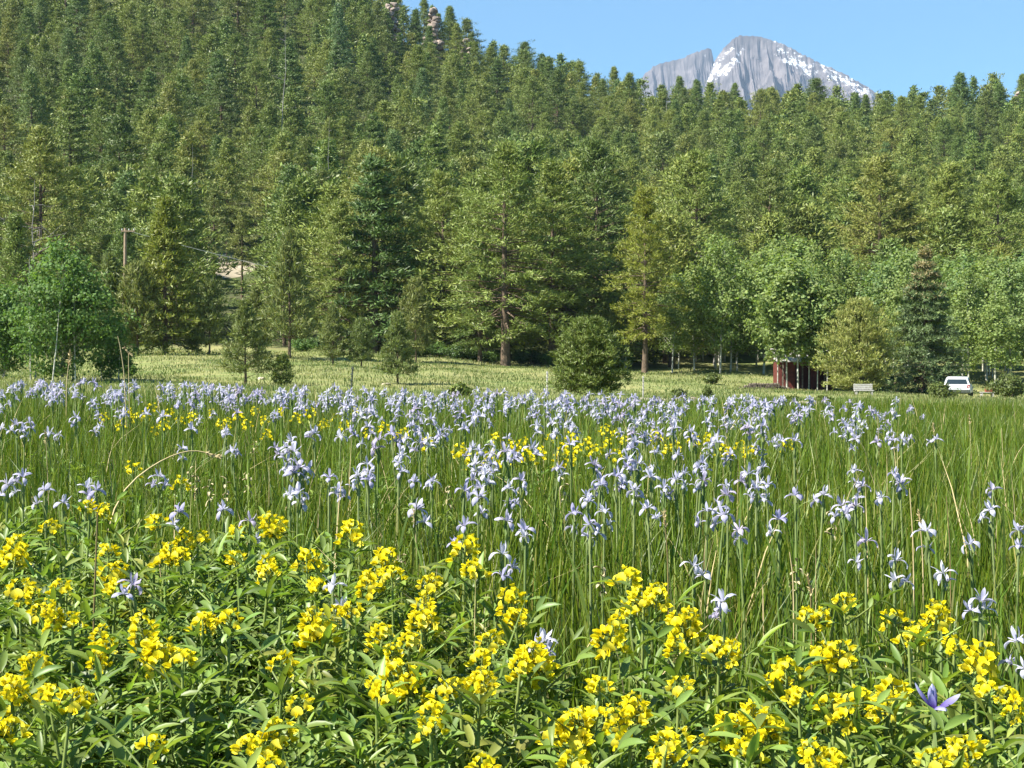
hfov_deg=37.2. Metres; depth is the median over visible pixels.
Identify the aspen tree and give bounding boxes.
[0,233,142,382]
[0,275,48,378]
[79,309,138,380]
[557,282,594,333]
[592,278,627,332]
[597,266,651,367]
[647,269,701,372]
[648,273,691,367]
[676,260,718,369]
[677,226,748,368]
[683,238,750,372]
[686,232,744,368]
[699,255,757,370]
[707,266,746,364]
[722,254,760,370]
[730,252,826,386]
[734,244,778,374]
[737,254,760,366]
[742,241,799,303]
[743,278,816,382]
[745,257,850,388]
[753,225,809,263]
[753,253,817,348]
[774,290,837,388]
[780,231,841,293]
[790,286,848,390]
[795,255,823,288]
[796,238,841,295]
[800,289,838,390]
[813,262,843,347]
[824,242,860,322]
[831,249,865,340]
[832,257,876,335]
[848,253,921,361]
[858,245,904,362]
[866,239,948,365]
[875,266,926,357]
[889,276,933,363]
[900,245,921,365]
[918,250,951,356]
[921,258,948,374]
[927,250,986,366]
[932,263,983,370]
[936,253,991,375]
[939,256,957,365]
[944,238,984,272]
[945,266,994,376]
[961,282,1022,387]
[973,248,1020,380]
[974,245,1008,374]
[979,294,1003,377]
[980,256,1023,372]
[988,263,1021,373]
[999,251,1020,272]
[1007,244,1023,346]
[1012,266,1023,364]
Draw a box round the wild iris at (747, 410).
[742,401,756,432]
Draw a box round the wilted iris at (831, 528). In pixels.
[824,511,836,629]
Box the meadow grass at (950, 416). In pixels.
[0,380,1023,767]
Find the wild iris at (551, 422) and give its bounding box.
[547,417,555,469]
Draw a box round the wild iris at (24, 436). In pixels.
[11,423,31,515]
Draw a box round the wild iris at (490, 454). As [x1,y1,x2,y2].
[482,448,498,466]
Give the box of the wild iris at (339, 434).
[317,429,347,486]
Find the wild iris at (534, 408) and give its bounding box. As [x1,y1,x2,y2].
[527,401,539,427]
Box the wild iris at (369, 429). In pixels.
[349,421,376,492]
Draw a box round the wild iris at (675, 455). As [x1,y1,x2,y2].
[672,447,694,544]
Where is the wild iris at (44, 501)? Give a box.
[31,482,55,577]
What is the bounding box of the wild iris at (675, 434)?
[669,420,691,479]
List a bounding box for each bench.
[853,384,873,394]
[979,392,994,396]
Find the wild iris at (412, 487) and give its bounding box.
[396,474,426,595]
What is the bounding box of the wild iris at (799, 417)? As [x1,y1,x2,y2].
[791,410,802,448]
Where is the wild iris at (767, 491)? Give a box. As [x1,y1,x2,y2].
[752,475,794,644]
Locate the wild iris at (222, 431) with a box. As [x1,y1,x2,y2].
[221,424,237,482]
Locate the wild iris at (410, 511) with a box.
[391,497,432,647]
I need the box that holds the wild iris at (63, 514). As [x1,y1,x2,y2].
[53,494,69,566]
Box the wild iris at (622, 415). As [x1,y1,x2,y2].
[617,411,627,428]
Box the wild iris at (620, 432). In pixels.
[615,428,624,450]
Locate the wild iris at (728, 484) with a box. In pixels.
[716,479,744,551]
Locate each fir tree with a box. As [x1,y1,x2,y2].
[0,150,14,181]
[0,211,43,351]
[5,66,54,161]
[9,8,41,69]
[31,0,54,45]
[35,192,85,277]
[37,86,99,175]
[52,57,72,131]
[54,28,84,83]
[54,66,105,161]
[57,0,93,48]
[63,234,94,308]
[80,46,125,123]
[88,169,167,289]
[105,210,155,345]
[113,101,136,152]
[120,194,214,354]
[129,100,145,148]
[130,5,156,69]
[130,67,159,135]
[141,112,205,210]
[176,34,198,93]
[196,23,229,79]
[200,50,241,127]
[200,134,233,202]
[242,0,286,51]
[246,90,316,188]
[249,162,308,291]
[261,36,315,123]
[261,230,313,345]
[282,0,310,30]
[302,22,323,75]
[305,152,450,350]
[312,42,361,111]
[312,137,345,179]
[320,2,359,79]
[346,112,387,168]
[356,36,390,99]
[380,0,407,44]
[382,129,404,154]
[389,74,403,104]
[391,32,405,73]
[404,7,424,62]
[411,67,435,132]
[418,119,453,207]
[421,25,441,68]
[431,109,455,162]
[434,96,458,157]
[435,157,464,248]
[438,5,458,54]
[487,57,512,111]
[498,131,535,186]
[503,98,513,113]
[541,55,556,100]
[558,151,572,162]
[669,75,684,102]
[671,99,682,145]
[687,78,713,126]
[706,153,724,193]
[707,173,723,193]
[708,93,726,133]
[719,133,742,192]
[728,83,745,115]
[747,141,766,190]
[764,130,787,175]
[792,99,806,134]
[792,110,826,158]
[849,92,860,121]
[860,94,874,133]
[875,141,895,163]
[937,72,977,132]
[939,157,956,198]
[941,136,966,185]
[960,105,983,146]
[964,139,987,202]
[974,107,991,142]
[987,82,1006,136]
[1010,73,1023,100]
[1012,113,1023,160]
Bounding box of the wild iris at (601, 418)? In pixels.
[594,409,605,460]
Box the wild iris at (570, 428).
[568,422,580,450]
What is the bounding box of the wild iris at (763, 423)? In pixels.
[756,418,779,503]
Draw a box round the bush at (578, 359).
[545,314,633,397]
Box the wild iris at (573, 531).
[565,502,595,701]
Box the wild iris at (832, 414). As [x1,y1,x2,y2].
[824,409,834,443]
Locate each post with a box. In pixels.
[349,366,353,394]
[546,371,547,397]
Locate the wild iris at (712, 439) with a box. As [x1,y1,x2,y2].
[703,428,739,516]
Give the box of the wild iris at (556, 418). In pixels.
[552,413,575,479]
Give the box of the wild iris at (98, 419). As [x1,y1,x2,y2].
[94,411,102,425]
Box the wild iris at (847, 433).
[839,421,852,480]
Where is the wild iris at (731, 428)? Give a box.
[730,420,736,437]
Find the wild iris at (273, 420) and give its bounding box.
[270,410,278,432]
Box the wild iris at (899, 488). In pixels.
[887,472,932,615]
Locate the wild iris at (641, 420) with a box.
[637,415,647,471]
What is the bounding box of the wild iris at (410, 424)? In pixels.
[406,418,424,505]
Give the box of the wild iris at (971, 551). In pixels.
[952,532,1015,726]
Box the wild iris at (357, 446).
[356,437,376,480]
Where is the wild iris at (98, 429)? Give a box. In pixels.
[90,420,104,452]
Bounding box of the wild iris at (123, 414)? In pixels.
[109,407,128,479]
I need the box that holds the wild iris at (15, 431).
[1,418,52,516]
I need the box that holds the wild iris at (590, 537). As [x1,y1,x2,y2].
[541,513,613,702]
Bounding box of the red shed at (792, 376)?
[767,350,846,390]
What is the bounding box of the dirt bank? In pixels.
[200,253,256,277]
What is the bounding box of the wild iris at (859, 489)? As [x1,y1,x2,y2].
[852,477,885,605]
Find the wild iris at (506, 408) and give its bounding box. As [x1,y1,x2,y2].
[491,402,513,437]
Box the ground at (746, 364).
[0,0,1023,767]
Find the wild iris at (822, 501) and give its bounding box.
[790,485,844,612]
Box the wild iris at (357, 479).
[345,467,389,581]
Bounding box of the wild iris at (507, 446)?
[496,433,515,488]
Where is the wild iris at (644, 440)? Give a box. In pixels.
[639,431,669,513]
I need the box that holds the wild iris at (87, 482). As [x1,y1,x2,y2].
[77,478,92,546]
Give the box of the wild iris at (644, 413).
[639,405,652,446]
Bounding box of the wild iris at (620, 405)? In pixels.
[614,400,623,445]
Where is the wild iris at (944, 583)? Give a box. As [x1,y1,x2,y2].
[910,560,972,718]
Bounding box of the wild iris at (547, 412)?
[542,411,550,437]
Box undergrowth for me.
[0,434,1023,767]
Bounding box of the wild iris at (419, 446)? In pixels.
[401,435,426,528]
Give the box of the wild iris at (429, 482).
[384,474,473,585]
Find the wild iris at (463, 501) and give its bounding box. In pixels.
[454,479,482,622]
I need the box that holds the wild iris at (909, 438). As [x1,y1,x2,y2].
[905,434,914,457]
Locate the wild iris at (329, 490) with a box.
[321,468,361,575]
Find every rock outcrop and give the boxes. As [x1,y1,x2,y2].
[383,2,402,55]
[422,7,443,60]
[459,38,474,77]
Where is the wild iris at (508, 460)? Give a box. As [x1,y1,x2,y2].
[501,453,532,549]
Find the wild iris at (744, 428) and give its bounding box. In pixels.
[740,422,775,488]
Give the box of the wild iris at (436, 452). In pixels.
[410,434,441,477]
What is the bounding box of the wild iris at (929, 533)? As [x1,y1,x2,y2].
[910,519,975,684]
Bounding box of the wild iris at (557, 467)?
[529,461,568,587]
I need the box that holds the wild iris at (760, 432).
[755,428,792,490]
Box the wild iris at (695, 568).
[652,554,715,748]
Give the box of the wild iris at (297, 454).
[279,441,303,564]
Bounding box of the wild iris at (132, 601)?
[106,572,141,697]
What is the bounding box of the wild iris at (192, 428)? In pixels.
[184,421,203,491]
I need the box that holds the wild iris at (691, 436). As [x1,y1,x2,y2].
[666,424,697,497]
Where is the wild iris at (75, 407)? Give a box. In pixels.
[72,392,80,415]
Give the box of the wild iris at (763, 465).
[752,460,769,526]
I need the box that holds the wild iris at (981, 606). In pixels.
[922,587,997,739]
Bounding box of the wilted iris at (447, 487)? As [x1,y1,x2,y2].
[444,485,452,601]
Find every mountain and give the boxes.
[633,48,713,115]
[702,35,895,128]
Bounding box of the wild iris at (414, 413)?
[410,404,423,439]
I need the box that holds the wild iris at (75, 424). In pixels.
[69,411,87,488]
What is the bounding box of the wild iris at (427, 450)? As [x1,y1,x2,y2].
[423,432,441,497]
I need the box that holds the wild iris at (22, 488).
[9,467,37,578]
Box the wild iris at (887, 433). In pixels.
[885,427,895,462]
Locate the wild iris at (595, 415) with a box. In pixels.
[592,410,604,437]
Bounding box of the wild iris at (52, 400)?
[48,394,57,426]
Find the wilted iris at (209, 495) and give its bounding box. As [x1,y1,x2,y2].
[203,480,216,562]
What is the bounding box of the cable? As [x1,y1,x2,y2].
[133,232,318,278]
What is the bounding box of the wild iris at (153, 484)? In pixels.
[140,468,171,554]
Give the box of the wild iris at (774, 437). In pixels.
[769,434,779,484]
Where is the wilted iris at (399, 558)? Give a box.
[395,552,406,600]
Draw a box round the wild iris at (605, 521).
[552,502,655,669]
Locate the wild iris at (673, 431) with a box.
[666,421,682,487]
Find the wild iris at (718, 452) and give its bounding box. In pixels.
[710,433,723,528]
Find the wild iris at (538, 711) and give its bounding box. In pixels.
[475,630,550,765]
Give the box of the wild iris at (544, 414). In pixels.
[537,401,548,463]
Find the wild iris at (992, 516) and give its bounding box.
[961,500,1023,717]
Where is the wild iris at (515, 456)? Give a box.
[494,445,523,581]
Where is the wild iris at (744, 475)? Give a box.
[734,462,763,580]
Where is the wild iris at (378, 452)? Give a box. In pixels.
[359,431,392,527]
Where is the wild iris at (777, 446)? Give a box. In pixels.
[774,434,791,503]
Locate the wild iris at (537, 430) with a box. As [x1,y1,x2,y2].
[530,419,543,471]
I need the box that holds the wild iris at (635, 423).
[621,418,640,463]
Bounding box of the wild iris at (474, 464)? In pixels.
[453,455,488,511]
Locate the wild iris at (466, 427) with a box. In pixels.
[458,421,469,511]
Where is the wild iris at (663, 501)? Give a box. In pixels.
[647,478,671,626]
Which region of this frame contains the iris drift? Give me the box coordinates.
[0,377,925,445]
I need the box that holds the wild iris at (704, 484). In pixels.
[668,471,717,600]
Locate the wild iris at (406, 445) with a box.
[399,433,428,516]
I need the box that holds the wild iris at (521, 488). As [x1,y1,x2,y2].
[507,471,535,607]
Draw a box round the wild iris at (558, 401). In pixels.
[557,394,565,430]
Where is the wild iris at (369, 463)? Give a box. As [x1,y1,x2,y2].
[347,456,375,570]
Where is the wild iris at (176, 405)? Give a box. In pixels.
[170,399,183,453]
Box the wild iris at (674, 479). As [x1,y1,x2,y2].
[663,470,701,613]
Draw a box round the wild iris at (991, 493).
[985,481,1023,622]
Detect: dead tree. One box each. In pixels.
[0,181,76,281]
[274,25,297,127]
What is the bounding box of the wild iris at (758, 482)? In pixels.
[751,473,763,538]
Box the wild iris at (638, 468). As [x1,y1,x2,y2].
[626,453,657,551]
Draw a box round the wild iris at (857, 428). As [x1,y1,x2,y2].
[853,425,869,468]
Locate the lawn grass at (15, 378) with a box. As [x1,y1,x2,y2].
[0,348,1023,408]
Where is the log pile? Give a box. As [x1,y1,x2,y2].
[739,383,789,389]
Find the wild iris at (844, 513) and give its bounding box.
[815,495,888,656]
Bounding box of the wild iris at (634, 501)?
[598,479,655,669]
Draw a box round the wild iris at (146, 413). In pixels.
[140,407,151,497]
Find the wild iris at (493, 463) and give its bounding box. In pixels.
[462,455,527,559]
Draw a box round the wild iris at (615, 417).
[611,413,620,443]
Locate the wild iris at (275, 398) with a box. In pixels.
[272,393,280,417]
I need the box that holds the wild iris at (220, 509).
[216,500,253,632]
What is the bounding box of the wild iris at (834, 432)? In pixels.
[830,427,837,450]
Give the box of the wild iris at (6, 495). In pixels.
[0,476,17,653]
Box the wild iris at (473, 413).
[467,411,479,439]
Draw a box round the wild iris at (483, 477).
[478,465,503,590]
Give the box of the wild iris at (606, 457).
[581,449,616,516]
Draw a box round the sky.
[380,0,1023,112]
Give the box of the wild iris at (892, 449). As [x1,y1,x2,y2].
[888,434,917,514]
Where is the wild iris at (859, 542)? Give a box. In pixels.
[825,527,890,749]
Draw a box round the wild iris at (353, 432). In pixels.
[346,424,358,472]
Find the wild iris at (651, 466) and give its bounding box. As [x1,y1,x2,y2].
[638,460,660,546]
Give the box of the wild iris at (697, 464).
[661,461,718,610]
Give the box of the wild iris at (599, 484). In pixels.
[592,474,618,621]
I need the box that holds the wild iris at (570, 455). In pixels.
[554,435,590,542]
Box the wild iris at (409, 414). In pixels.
[405,410,414,449]
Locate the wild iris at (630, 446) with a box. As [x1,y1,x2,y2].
[622,440,650,539]
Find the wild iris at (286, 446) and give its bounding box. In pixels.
[265,432,296,512]
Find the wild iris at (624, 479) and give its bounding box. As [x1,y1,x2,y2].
[600,464,635,569]
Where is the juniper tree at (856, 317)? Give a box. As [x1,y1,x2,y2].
[810,295,904,391]
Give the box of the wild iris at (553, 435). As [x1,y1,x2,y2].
[539,428,562,514]
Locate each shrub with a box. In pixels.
[119,357,137,376]
[291,336,318,351]
[311,336,324,350]
[414,344,435,356]
[428,339,450,356]
[439,345,473,359]
[446,382,474,397]
[462,348,490,360]
[477,349,500,362]
[511,346,532,363]
[527,349,546,363]
[537,351,563,365]
[612,350,635,363]
[670,388,687,397]
[701,372,721,384]
[701,385,713,396]
[784,394,804,402]
[814,394,834,403]
[831,368,893,391]
[927,381,960,398]
[983,371,1023,397]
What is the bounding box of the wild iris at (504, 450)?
[493,441,514,571]
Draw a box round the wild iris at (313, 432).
[304,424,320,510]
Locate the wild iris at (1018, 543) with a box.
[1009,519,1023,731]
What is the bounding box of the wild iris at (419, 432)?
[415,427,425,496]
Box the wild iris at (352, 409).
[347,400,359,427]
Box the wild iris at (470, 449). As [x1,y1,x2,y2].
[467,440,488,525]
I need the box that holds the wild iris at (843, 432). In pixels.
[834,418,848,464]
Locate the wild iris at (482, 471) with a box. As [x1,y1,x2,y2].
[478,463,501,547]
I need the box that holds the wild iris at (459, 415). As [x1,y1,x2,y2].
[447,407,466,468]
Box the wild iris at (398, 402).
[382,397,404,436]
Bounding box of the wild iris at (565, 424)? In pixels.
[564,417,571,436]
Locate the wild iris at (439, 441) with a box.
[430,429,446,491]
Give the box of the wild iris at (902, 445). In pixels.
[894,431,923,518]
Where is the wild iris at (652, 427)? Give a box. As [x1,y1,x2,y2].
[645,418,657,450]
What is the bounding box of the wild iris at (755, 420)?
[751,412,766,458]
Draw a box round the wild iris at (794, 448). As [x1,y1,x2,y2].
[770,432,816,583]
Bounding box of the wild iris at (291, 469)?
[284,456,314,552]
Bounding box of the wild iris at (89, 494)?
[79,481,134,553]
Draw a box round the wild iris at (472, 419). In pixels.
[466,411,483,453]
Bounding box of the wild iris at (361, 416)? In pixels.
[354,405,366,448]
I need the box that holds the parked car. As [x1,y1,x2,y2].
[944,377,972,395]
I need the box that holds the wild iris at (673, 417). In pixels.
[667,413,679,465]
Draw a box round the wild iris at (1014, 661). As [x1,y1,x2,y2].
[998,626,1023,758]
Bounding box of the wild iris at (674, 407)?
[667,401,678,419]
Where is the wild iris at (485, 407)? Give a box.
[480,402,492,455]
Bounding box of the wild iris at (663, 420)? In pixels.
[651,412,668,467]
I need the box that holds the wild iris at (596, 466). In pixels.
[566,455,603,542]
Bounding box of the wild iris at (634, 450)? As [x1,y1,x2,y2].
[618,434,643,510]
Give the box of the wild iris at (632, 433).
[627,427,662,532]
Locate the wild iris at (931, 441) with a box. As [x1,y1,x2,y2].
[905,434,964,515]
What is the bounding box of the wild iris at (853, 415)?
[852,410,860,455]
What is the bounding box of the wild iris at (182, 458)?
[166,444,201,533]
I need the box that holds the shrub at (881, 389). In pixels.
[831,368,893,391]
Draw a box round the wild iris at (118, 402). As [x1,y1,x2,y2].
[114,389,123,412]
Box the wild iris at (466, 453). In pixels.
[441,448,467,508]
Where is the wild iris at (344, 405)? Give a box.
[338,400,362,460]
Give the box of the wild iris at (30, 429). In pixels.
[15,417,35,463]
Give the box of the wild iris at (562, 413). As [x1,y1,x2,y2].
[556,401,566,456]
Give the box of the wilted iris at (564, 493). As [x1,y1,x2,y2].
[560,477,569,535]
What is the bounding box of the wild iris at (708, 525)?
[675,501,722,695]
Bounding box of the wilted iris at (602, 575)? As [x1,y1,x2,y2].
[593,564,605,644]
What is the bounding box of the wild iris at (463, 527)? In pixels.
[446,515,510,712]
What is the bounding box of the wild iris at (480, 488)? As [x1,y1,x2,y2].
[472,481,487,583]
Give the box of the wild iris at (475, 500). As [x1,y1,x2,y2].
[469,486,496,644]
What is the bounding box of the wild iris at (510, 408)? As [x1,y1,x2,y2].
[495,395,515,437]
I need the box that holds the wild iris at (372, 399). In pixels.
[363,395,377,448]
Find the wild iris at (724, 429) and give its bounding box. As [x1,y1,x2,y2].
[720,422,727,438]
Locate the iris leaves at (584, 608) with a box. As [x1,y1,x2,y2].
[0,382,1023,767]
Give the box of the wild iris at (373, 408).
[371,406,377,439]
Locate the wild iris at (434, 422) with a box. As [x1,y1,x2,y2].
[424,413,457,469]
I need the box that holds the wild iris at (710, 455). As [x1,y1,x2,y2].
[702,444,712,498]
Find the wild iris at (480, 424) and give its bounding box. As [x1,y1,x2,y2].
[474,410,485,459]
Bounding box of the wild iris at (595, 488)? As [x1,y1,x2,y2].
[588,472,640,602]
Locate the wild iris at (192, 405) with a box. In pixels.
[187,399,198,413]
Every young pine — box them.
[87,250,135,346]
[104,257,164,355]
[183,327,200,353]
[191,276,230,353]
[214,298,280,383]
[240,285,273,350]
[254,225,322,358]
[267,352,299,385]
[316,303,351,363]
[344,316,376,365]
[371,310,421,383]
[398,275,434,360]
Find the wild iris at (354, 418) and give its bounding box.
[352,414,358,460]
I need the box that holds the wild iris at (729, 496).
[712,485,767,641]
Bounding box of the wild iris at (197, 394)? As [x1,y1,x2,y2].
[186,387,200,426]
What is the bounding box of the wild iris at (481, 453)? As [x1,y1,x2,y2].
[467,444,490,523]
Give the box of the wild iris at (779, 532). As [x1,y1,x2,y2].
[723,509,818,666]
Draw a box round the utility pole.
[121,228,134,348]
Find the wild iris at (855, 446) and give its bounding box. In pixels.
[849,432,871,513]
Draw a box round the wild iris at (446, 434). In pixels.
[437,423,461,512]
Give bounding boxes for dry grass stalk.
[43,430,48,503]
[66,350,72,418]
[93,512,97,706]
[108,450,223,532]
[117,336,127,445]
[125,350,133,428]
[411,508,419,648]
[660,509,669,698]
[789,552,794,639]
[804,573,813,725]
[909,488,914,649]
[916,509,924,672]
[946,496,950,630]
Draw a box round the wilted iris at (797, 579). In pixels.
[789,558,803,648]
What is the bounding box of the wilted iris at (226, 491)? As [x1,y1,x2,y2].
[221,476,231,510]
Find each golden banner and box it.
[0,533,64,675]
[0,577,80,706]
[0,603,78,754]
[0,629,66,767]
[0,656,64,767]
[0,665,128,767]
[0,687,63,767]
[16,598,134,757]
[18,685,115,767]
[22,518,78,573]
[30,578,101,723]
[57,623,162,767]
[59,578,164,736]
[60,491,137,590]
[64,543,126,696]
[69,559,141,696]
[83,714,190,767]
[99,412,109,431]
[104,460,143,566]
[109,633,234,767]
[111,407,134,443]
[113,608,212,767]
[115,418,127,454]
[119,540,195,711]
[124,513,193,622]
[133,412,141,440]
[141,527,244,616]
[146,402,156,420]
[156,547,231,684]
[157,418,175,452]
[164,408,174,431]
[166,600,292,766]
[166,611,252,767]
[169,475,191,543]
[175,415,195,440]
[186,412,208,450]
[191,541,293,732]
[198,524,262,602]
[212,417,232,437]
[214,746,308,767]
[215,631,350,767]
[216,418,235,440]
[220,552,318,767]
[228,410,252,443]
[230,716,294,767]
[233,506,308,645]
[234,419,253,453]
[239,716,300,766]
[256,547,339,682]
[259,428,274,468]
[260,415,269,429]
[263,605,350,767]
[263,693,354,767]
[270,408,286,425]
[283,576,363,738]
[283,603,385,766]
[284,412,302,455]
[285,601,397,767]
[292,407,316,434]
[302,519,372,606]
[313,655,434,767]
[318,419,329,437]
[318,614,436,767]
[329,420,350,447]
[331,652,429,767]
[335,546,417,665]
[340,568,427,712]
[353,428,373,461]
[362,565,438,744]
[367,619,473,766]
[376,421,390,460]
[389,699,463,767]
[390,570,483,696]
[398,427,409,438]
[398,591,467,749]
[398,716,458,767]
[403,659,490,767]
[406,661,542,767]
[415,678,517,760]
[417,435,440,492]
[425,551,523,724]
[427,646,516,767]
[431,533,499,739]
[437,442,478,511]
[442,654,579,767]
[461,452,488,505]
[464,745,558,767]
[465,449,501,497]
[465,628,537,767]
[470,595,560,765]
[472,583,551,729]
[486,636,595,767]
[489,452,511,510]
[491,431,503,450]
[505,439,519,485]
[510,710,646,767]
[515,436,529,467]
[516,446,552,503]
[516,448,540,507]
[531,701,645,765]
[541,674,634,767]
[544,432,557,455]
[546,615,650,759]
[547,442,569,516]
[549,724,646,767]
[550,454,583,497]
[556,431,586,473]
[562,454,580,478]
[573,445,586,484]
[578,600,657,752]
[580,444,608,494]
[581,436,594,498]
[587,565,674,707]
[594,424,611,454]
[595,689,714,767]
[599,437,623,478]
[604,448,621,477]
[608,580,704,759]
[612,436,627,457]
[616,621,739,764]
[636,675,746,767]
[642,726,698,767]
[647,606,749,765]
[648,429,669,462]
[650,722,740,767]
[659,433,681,471]
[660,444,674,485]
[666,439,680,477]
[668,622,787,767]
[668,694,791,767]
[687,433,712,470]
[701,432,723,479]
[707,444,736,502]
[708,710,857,767]
[718,708,789,767]
[720,698,792,767]
[733,440,745,463]
[736,445,772,486]
[738,647,830,764]
[742,673,828,767]
[750,605,846,761]
[779,438,807,479]
[787,588,904,761]
[790,689,913,766]
[797,736,849,767]
[803,639,873,767]
[814,684,910,767]
[832,595,939,765]
[848,732,961,767]
[859,612,939,767]
[861,674,963,767]
[886,630,1004,766]
[899,599,999,766]
[913,705,1012,767]
[926,680,1023,767]
[928,734,1023,767]
[937,638,1014,763]
[973,685,1023,767]
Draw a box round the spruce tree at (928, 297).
[874,244,976,393]
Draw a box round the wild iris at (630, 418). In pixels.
[627,415,634,428]
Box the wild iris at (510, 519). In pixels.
[471,509,514,668]
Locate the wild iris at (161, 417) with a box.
[149,410,187,488]
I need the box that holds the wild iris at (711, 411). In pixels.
[705,407,720,453]
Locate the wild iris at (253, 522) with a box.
[232,510,278,720]
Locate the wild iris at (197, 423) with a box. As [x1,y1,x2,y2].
[181,414,203,451]
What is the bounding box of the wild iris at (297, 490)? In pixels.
[287,481,333,557]
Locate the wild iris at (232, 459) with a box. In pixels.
[225,442,262,530]
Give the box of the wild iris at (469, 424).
[468,420,474,442]
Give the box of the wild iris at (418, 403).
[411,398,421,449]
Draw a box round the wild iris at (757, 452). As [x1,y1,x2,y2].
[754,445,766,475]
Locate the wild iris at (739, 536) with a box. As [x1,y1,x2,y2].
[711,519,788,714]
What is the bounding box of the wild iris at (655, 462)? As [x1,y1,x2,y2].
[650,445,676,558]
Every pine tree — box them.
[0,0,39,48]
[0,17,27,83]
[0,40,42,97]
[0,56,38,113]
[0,105,31,171]
[0,122,98,342]
[0,169,47,227]
[0,195,46,305]
[2,128,77,196]
[10,51,72,118]
[17,204,45,262]
[19,183,47,268]
[26,76,61,130]
[27,205,94,279]
[30,36,60,86]
[42,156,66,201]
[42,164,104,254]
[46,19,85,68]
[66,187,143,273]
[67,97,133,167]
[76,165,112,244]
[78,0,109,39]
[78,14,129,73]
[79,10,105,53]
[80,113,152,189]
[80,168,210,309]
[85,10,135,63]
[90,232,135,321]
[94,160,121,199]
[97,173,250,338]
[102,38,143,106]
[106,26,154,79]
[115,107,177,170]
[117,1,156,58]
[138,139,206,216]
[139,128,178,177]
[141,71,228,134]
[143,79,203,157]
[145,8,192,60]
[146,0,188,37]
[146,53,174,93]
[150,67,206,114]
[155,6,201,68]
[159,130,237,232]
[162,94,233,156]
[168,0,219,44]
[171,157,227,253]
[178,58,214,107]
[180,33,240,94]
[184,119,220,173]
[186,104,234,162]
[194,185,233,279]
[203,72,245,137]
[204,137,257,231]
[207,0,274,36]
[207,33,263,100]
[217,227,233,266]
[224,207,262,299]
[227,149,307,235]
[227,174,364,314]
[230,59,283,126]
[231,104,266,183]
[233,123,273,200]
[233,182,328,324]
[236,126,316,212]
[237,100,299,194]
[249,131,299,219]
[250,26,283,75]
[251,180,400,332]
[256,167,347,261]
[289,0,331,49]
[292,0,334,39]
[293,135,315,173]
[293,195,384,343]
[301,37,355,94]
[301,143,448,344]
[303,152,464,313]
[304,78,355,158]
[305,72,370,151]
[310,67,372,138]
[311,118,351,172]
[336,116,358,169]
[345,138,376,186]
[346,3,385,55]
[349,49,389,108]
[351,82,391,130]
[362,0,394,50]
[363,99,403,143]
[371,168,499,346]
[375,32,403,73]
[383,110,418,150]
[386,154,441,295]
[387,88,426,133]
[389,44,441,95]
[390,201,587,352]
[393,145,460,253]
[397,120,444,161]
[407,0,440,43]
[413,171,515,312]
[422,42,442,78]
[423,12,451,56]
[424,98,476,143]
[426,136,588,365]
[428,198,500,339]
[431,52,468,115]
[431,75,462,124]
[431,119,486,170]
[441,22,471,65]
[443,155,482,186]
[445,238,513,362]
[447,17,490,64]
[447,134,612,239]
[457,110,502,166]
[459,78,485,135]
[460,79,508,141]
[461,41,489,79]
[467,188,651,357]
[474,45,513,89]
[475,72,503,115]
[475,121,523,184]
[477,151,650,355]
[485,43,517,90]
[487,110,532,160]
[491,156,613,352]
[494,67,546,123]
[503,48,544,95]
[504,39,543,78]
[513,74,558,135]
[523,134,664,325]
[528,127,564,162]
[530,68,584,136]
[530,121,557,152]
[533,112,560,135]
[550,130,580,157]
[555,96,589,138]
[565,60,594,103]
[566,136,612,175]
[574,82,597,117]
[575,207,746,367]
[576,97,595,134]
[582,116,613,148]
[583,93,634,138]
[585,181,650,277]
[588,78,624,118]
[599,179,692,373]
[606,66,624,98]
[607,112,643,157]
[609,130,624,152]
[611,72,647,132]
[611,160,633,203]
[614,97,646,137]
[620,157,649,201]
[622,132,647,174]
[624,187,740,352]
[633,131,684,195]
[635,105,672,149]
[636,112,673,161]
[642,91,670,125]
[644,108,694,156]
[644,156,723,213]
[646,175,663,214]
[647,147,750,359]
[652,151,746,260]
[659,133,694,175]
[666,114,690,150]
[670,86,698,134]
[690,108,714,147]
[694,129,719,163]
[703,190,749,253]
[705,130,759,180]
[710,108,749,162]
[720,152,760,230]
[721,160,831,335]
[722,180,754,245]
[730,210,797,356]
[740,88,780,145]
[743,118,786,164]
[743,193,866,269]
[753,86,786,125]
[754,201,873,347]
[756,104,774,143]
[760,157,786,206]
[771,138,822,179]
[781,164,855,254]
[793,145,841,192]
[794,77,840,131]
[798,98,857,138]
[800,124,829,173]
[805,92,825,125]
[820,158,844,185]
[820,182,843,212]
[821,105,859,148]
[821,108,874,171]
[821,174,887,249]
[822,140,864,178]
[822,149,953,271]
[824,208,882,280]
[836,158,867,191]
[837,150,875,181]
[856,193,934,268]
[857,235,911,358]
[861,117,907,156]
[864,125,912,180]
[869,98,904,144]
[876,163,929,220]
[882,173,924,223]
[888,95,914,131]
[892,127,940,188]
[902,95,932,133]
[905,156,1009,262]
[907,119,938,155]
[907,165,941,205]
[910,205,1013,269]
[913,176,937,209]
[918,201,993,242]
[925,117,973,171]
[933,213,1022,260]
[936,117,972,165]
[943,159,995,218]
[945,98,980,138]
[950,167,1023,271]
[957,187,972,203]
[973,90,1004,141]
[976,151,1020,217]
[980,128,1007,152]
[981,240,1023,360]
[982,109,1023,150]
[989,164,1023,217]
[990,187,1018,239]
[999,186,1023,239]
[1003,218,1023,243]
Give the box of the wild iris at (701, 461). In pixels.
[676,454,712,585]
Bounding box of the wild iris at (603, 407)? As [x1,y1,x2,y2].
[583,398,609,436]
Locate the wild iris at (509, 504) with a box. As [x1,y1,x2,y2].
[502,479,542,642]
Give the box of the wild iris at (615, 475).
[604,468,637,588]
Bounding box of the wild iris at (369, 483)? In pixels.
[342,462,375,578]
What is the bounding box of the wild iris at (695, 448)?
[686,435,711,499]

